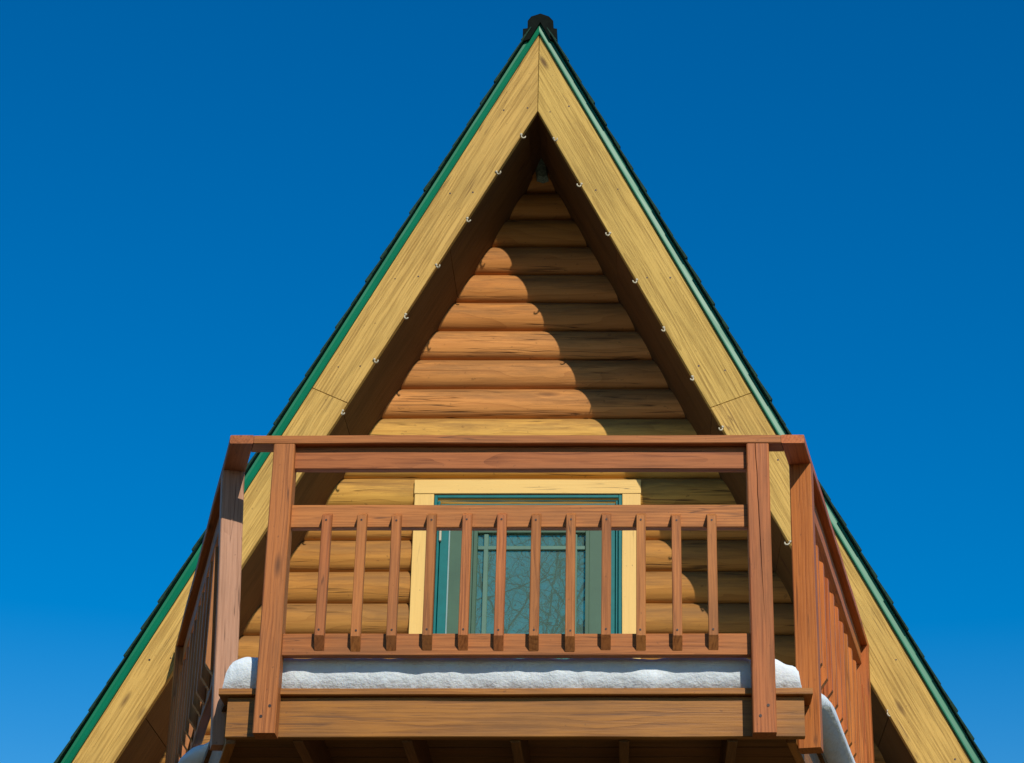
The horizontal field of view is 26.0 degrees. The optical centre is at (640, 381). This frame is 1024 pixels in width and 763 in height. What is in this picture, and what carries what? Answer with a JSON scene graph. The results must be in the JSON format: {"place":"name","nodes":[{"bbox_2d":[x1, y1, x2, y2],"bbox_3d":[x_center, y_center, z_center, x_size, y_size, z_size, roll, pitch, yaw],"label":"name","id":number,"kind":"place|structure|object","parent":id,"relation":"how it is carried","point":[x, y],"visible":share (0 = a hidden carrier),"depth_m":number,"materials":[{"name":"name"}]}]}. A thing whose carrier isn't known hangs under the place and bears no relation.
{"place":"outdoors","nodes":[
{"label":"outdoors","id":0,"kind":"place"},
{"bbox_2d":[0,0,1023,762],"label":"sky","id":1,"kind":"structure","parent":0,"point":[195,195],"materials":[{"name":"blue"}]},
{"bbox_2d":[178,657,854,762],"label":"snow","id":2,"kind":"structure","parent":0,"point":[338,673],"depth_m":8.36,"materials":[{"name":"white snow"}]},
{"bbox_2d":[54,13,987,762],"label":"cabin","id":3,"kind":"object","parent":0,"point":[532,273],"visible":0.62,"depth_m":11.99,"materials":[{"name":"brown wood"}]},
{"bbox_2d":[165,435,873,762],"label":"balcony","id":4,"kind":"structure","parent":3,"relation":"attached to","point":[270,719],"depth_m":8.54,"materials":[{"name":"wood"}]},
{"bbox_2d":[447,531,601,658],"bbox_3d":[-0.610,1.585,11.641,0.898,2.004,0.038,0,-25,0],"label":"door","id":5,"kind":"structure","parent":3,"relation":"in","point":[588,575],"depth_m":11.88,"materials":[{"name":"teal paint"}]},
{"bbox_2d":[436,503,614,633],"bbox_3d":[-0.612,1.570,11.610,0.950,2.004,0.044,0,-25,0],"label":"storm door","id":6,"kind":"structure","parent":3,"relation":"in","point":[444,536],"depth_m":11.86,"materials":[{"name":"teal paint"}]}
]}

